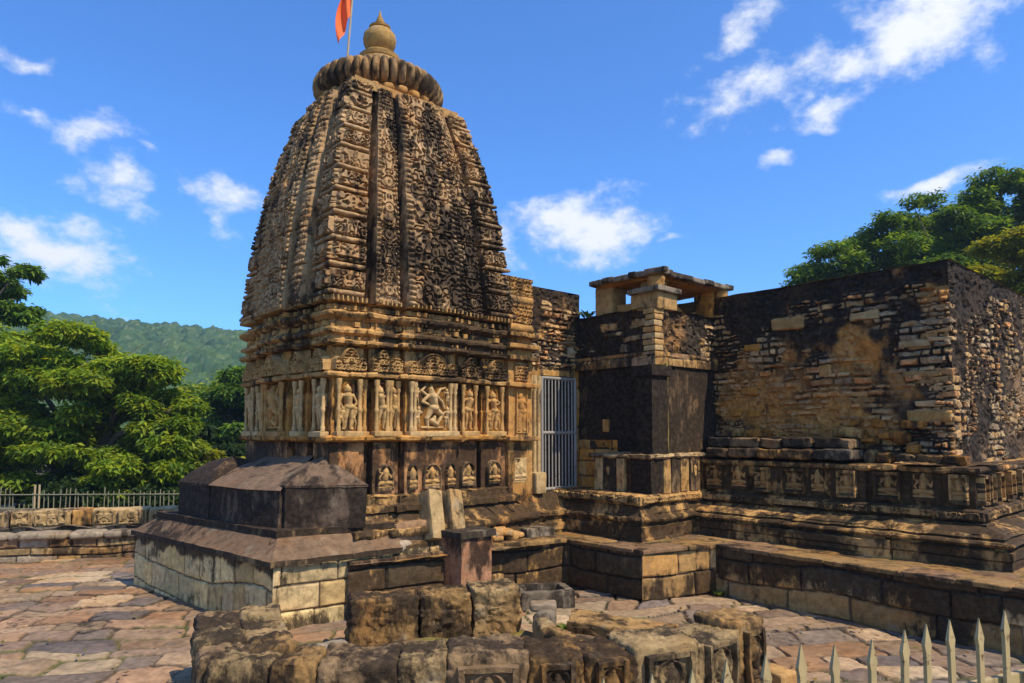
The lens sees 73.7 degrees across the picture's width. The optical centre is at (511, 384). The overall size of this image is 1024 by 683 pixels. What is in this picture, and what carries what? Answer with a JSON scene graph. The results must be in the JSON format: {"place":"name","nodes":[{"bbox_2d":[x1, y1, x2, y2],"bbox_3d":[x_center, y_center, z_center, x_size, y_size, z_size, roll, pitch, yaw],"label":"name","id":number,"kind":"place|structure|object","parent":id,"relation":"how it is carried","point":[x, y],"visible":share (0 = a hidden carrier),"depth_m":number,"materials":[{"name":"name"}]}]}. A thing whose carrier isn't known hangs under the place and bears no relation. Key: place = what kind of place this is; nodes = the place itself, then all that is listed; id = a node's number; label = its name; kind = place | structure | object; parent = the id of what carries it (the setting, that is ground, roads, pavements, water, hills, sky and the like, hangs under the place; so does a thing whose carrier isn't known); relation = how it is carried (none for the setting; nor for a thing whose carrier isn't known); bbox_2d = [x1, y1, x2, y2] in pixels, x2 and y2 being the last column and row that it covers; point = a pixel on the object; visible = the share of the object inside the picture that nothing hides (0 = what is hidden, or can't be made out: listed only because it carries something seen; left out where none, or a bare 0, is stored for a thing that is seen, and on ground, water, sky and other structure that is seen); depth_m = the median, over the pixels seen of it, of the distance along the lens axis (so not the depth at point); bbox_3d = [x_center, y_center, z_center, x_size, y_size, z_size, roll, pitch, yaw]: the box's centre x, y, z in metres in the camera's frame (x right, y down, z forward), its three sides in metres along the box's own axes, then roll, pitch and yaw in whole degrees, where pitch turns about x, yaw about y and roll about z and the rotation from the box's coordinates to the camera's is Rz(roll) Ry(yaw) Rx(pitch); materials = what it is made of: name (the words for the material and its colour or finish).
{"place":"outdoors","nodes":[
{"label":"outdoors","id":0,"kind":"place"},
{"bbox_2d":[0,450,942,663],"bbox_3d":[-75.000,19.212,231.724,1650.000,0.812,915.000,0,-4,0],"label":"ground","id":1,"kind":"structure","parent":0,"point":[6,506],"depth_m":30.64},
{"bbox_2d":[0,254,49,329],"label":"tall tree","id":2,"kind":"object","parent":1,"relation":"on","point":[12,312],"visible":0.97,"depth_m":26.45,"materials":[{"name":"green plant"}]},
{"bbox_2d":[0,485,178,509],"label":"bar fence","id":3,"kind":"object","parent":1,"relation":"on","point":[34,494],"visible":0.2,"depth_m":21.09,"materials":[{"name":"metal"}]},
{"bbox_2d":[0,468,179,507],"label":"hedge bush","id":4,"kind":"object","parent":1,"relation":"on","point":[67,479],"visible":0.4,"depth_m":22.46,"materials":[{"name":"green plant"}]},
{"bbox_2d":[0,318,214,507],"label":"broadleaf tree","id":5,"kind":"object","parent":1,"relation":"on","point":[110,388],"visible":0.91,"depth_m":23.55,"materials":[{"name":"green plant"}]},
{"bbox_2d":[11,420,245,489],"bbox_3d":[-15.407,3.711,31.450,18.057,4.502,4.060,0,-4,0],"label":"thicket bush","id":6,"kind":"object","parent":1,"relation":"on","point":[230,449],"visible":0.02,"depth_m":30.96,"materials":[{"name":"green plant"}]},
{"bbox_2d":[168,379,247,424],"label":"roadside tree","id":7,"kind":"object","parent":1,"relation":"on","point":[197,388],"visible":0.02,"depth_m":49.17,"materials":[{"name":"green plant"}]},
{"bbox_2d":[184,446,245,475],"bbox_3d":[-10.893,3.887,26.005,5.040,3.108,3.382,0,-4,0],"label":"light bush","id":8,"kind":"object","parent":1,"relation":"on","point":[213,454],"visible":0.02,"depth_m":25.86,"materials":[{"name":"green plant"}]},
{"bbox_2d":[187,362,247,447],"bbox_3d":[-13.139,2.474,35.882,10.798,7.678,7.032,0,-4,0],"label":"background tree","id":9,"kind":"object","parent":1,"relation":"on","point":[226,398],"visible":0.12,"depth_m":34.83,"materials":[{"name":"green plant"}]},
{"bbox_2d":[346,531,1023,655],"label":"stone platform","id":10,"kind":"structure","parent":1,"relation":"on","point":[911,597],"depth_m":9.87,"materials":[{"name":"stone"}]},
{"bbox_2d":[238,11,540,557],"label":"temple tower","id":11,"kind":"structure","parent":10,"relation":"on","point":[377,306],"depth_m":10.97,"materials":[{"name":"stone"}]},
{"bbox_2d":[335,0,352,56],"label":"flag","id":12,"kind":"object","parent":11,"relation":"attached to","point":[344,12],"visible":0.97,"depth_m":13.24,"materials":[{"name":"orange fabric"}]},
{"bbox_2d":[442,489,464,528],"bbox_3d":[-0.969,2.054,10.670,0.353,0.855,0.590,4,-6,-45],"label":"leaning slab","id":13,"kind":"object","parent":10,"relation":"on","point":[453,508],"depth_m":10.56,"materials":[{"name":"stone"}]},
{"bbox_2d":[492,526,524,541],"bbox_3d":[-0.306,2.458,11.175,1.170,0.252,0.388,2,-5,-28],"label":"rubble heap","id":14,"kind":"object","parent":10,"relation":"on","point":[502,532],"visible":0.53,"depth_m":11.13,"materials":[{"name":"stone"}]},
{"bbox_2d":[518,525,554,537],"bbox_3d":[0.411,2.538,11.747,0.618,0.184,0.316,3,-5,-35],"label":"step block","id":15,"kind":"object","parent":10,"relation":"on","point":[536,531],"depth_m":11.63,"materials":[{"name":"stone"}]},
{"bbox_2d":[501,276,579,532],"bbox_3d":[-0.089,0.486,13.633,2.450,4.679,2.878,3,-5,-41],"label":"vestibule","id":16,"kind":"object","parent":10,"relation":"on","point":[541,415],"visible":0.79,"depth_m":12.80,"materials":[{"name":"stone"}]},
{"bbox_2d":[554,266,733,542],"bbox_3d":[2.531,0.330,13.247,3.088,4.920,2.506,3,-5,-41],"label":"corner porch","id":17,"kind":"object","parent":10,"relation":"on","point":[646,364],"visible":0.92,"depth_m":12.53,"materials":[{"name":"stone"}]},
{"bbox_2d":[578,309,595,317],"bbox_3d":[1.487,-1.401,13.550,0.427,0.186,0.411,2,-4,-23],"label":"weed","id":18,"kind":"object","parent":17,"relation":"on","point":[586,314],"visible":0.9,"depth_m":13.51,"materials":[{"name":"green plant"}]},
{"bbox_2d":[677,259,1023,572],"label":"temple hall","id":19,"kind":"structure","parent":10,"relation":"on","point":[878,414],"depth_m":11.16,"materials":[{"name":"stone"}]},
{"bbox_2d":[778,163,1023,286],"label":"shade tree","id":20,"kind":"object","parent":1,"relation":"on","point":[943,232],"visible":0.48,"depth_m":33.01,"materials":[{"name":"green plant"}]},
{"bbox_2d":[960,225,1023,295],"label":"yellow tree","id":21,"kind":"object","parent":1,"relation":"on","point":[1007,246],"visible":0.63,"depth_m":25.13,"materials":[{"name":"green plant"}]},
{"bbox_2d":[0,557,1023,682],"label":"paving","id":22,"kind":"structure","parent":0,"point":[30,652],"depth_m":8.74,"materials":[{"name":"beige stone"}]},
{"bbox_2d":[0,505,177,561],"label":"terrace wall","id":23,"kind":"structure","parent":22,"relation":"on","point":[32,535],"depth_m":13.88,"materials":[{"name":"stone"}]},
{"bbox_2d":[131,511,441,629],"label":"shrine plinth","id":24,"kind":"structure","parent":22,"relation":"on","point":[214,565],"depth_m":9.51,"materials":[{"name":"stone"}]},
{"bbox_2d":[178,455,367,527],"bbox_3d":[-3.700,1.596,10.560,3.672,1.011,1.432,-2,-5,30],"label":"shrine","id":25,"kind":"object","parent":24,"relation":"on","point":[293,491],"visible":0.98,"depth_m":9.79,"materials":[{"name":"stone"}]},
{"bbox_2d":[417,489,444,540],"bbox_3d":[-1.260,2.022,10.464,0.598,0.846,0.349,-4,-6,44],"label":"leaning slab","id":26,"kind":"object","parent":24,"relation":"on","point":[431,512],"depth_m":10.34,"materials":[{"name":"stone"}]},
{"bbox_2d":[344,578,521,646],"bbox_3d":[-0.942,2.766,8.238,2.101,0.666,0.551,1,-4,-17],"label":"block row","id":27,"kind":"object","parent":22,"relation":"on","point":[447,611],"visible":0.93,"depth_m":8.04,"materials":[{"name":"stone"}]},
{"bbox_2d":[437,525,495,586],"bbox_3d":[-0.809,2.766,10.466,0.862,1.118,0.878,4,-5,-42],"label":"stone post","id":28,"kind":"object","parent":22,"relation":"on","point":[468,549],"visible":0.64,"depth_m":10.17,"materials":[{"name":"stone"}]},
{"bbox_2d":[190,603,796,682],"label":"ruined enclosure","id":29,"kind":"object","parent":22,"relation":"on","point":[251,644],"visible":0.98,"depth_m":5.97,"materials":[{"name":"stone"}]},
{"bbox_2d":[529,600,584,640],"bbox_3d":[0.523,2.811,7.700,0.461,0.445,1.453,1,-4,-19],"label":"curved fragment","id":30,"kind":"object","parent":29,"relation":"in","point":[544,621],"visible":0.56,"depth_m":7.83,"materials":[{"name":"stone"}]},
{"bbox_2d":[576,634,594,639],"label":"fallen slab","id":31,"kind":"structure","parent":29,"relation":"on","point":[587,637],"depth_m":7.61,"materials":[{"name":"stone"}]},
{"bbox_2d":[566,609,677,636],"bbox_3d":[1.264,2.831,7.924,1.282,0.265,0.437,-1,-4,20],"label":"fallen slab","id":32,"kind":"object","parent":29,"relation":"on","point":[587,622],"depth_m":7.91,"materials":[{"name":"stone"}]},
{"bbox_2d":[612,627,634,631],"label":"fallen slab","id":33,"kind":"structure","parent":29,"relation":"on","point":[614,629],"depth_m":7.60,"materials":[{"name":"stone"}]},
{"bbox_2d":[517,582,574,610],"bbox_3d":[0.450,3.163,10.184,0.846,0.288,0.649,1,-4,-15],"label":"stone trough","id":34,"kind":"object","parent":22,"relation":"on","point":[561,594],"visible":0.63,"depth_m":9.94,"materials":[{"name":"grey stone"}]},
{"bbox_2d":[556,622,566,629],"bbox_3d":[0.638,2.995,8.429,0.243,0.120,0.270,-2,-4,26],"label":"weed","id":35,"kind":"object","parent":22,"relation":"on","point":[563,626],"visible":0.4,"depth_m":8.48,"materials":[{"name":"green plant"}]},
{"bbox_2d":[712,590,727,596],"bbox_3d":[3.227,3.248,10.608,0.276,0.101,0.239,2,-4,-25],"label":"weed","id":36,"kind":"object","parent":22,"relation":"on","point":[719,593],"visible":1,"depth_m":10.60,"materials":[{"name":"green plant"}]},
{"bbox_2d":[602,610,1023,682],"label":"picket fence","id":37,"kind":"object","parent":22,"relation":"on","point":[1007,675],"visible":1,"depth_m":3.45,"materials":[{"name":"beige paint"}]},
{"bbox_2d":[0,0,1023,329],"label":"sky","id":38,"kind":"structure","parent":0,"point":[142,142],"materials":[{"name":"blue"}]},
{"bbox_3d":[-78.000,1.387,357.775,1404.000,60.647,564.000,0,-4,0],"label":"hill","id":39,"kind":"structure","parent":0,"visible":0},
{"bbox_2d":[0,311,247,446],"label":"forest","id":40,"kind":"object","parent":39,"relation":"on","point":[204,354],"visible":0.23,"depth_m":255.72,"materials":[{"name":"green plant"}]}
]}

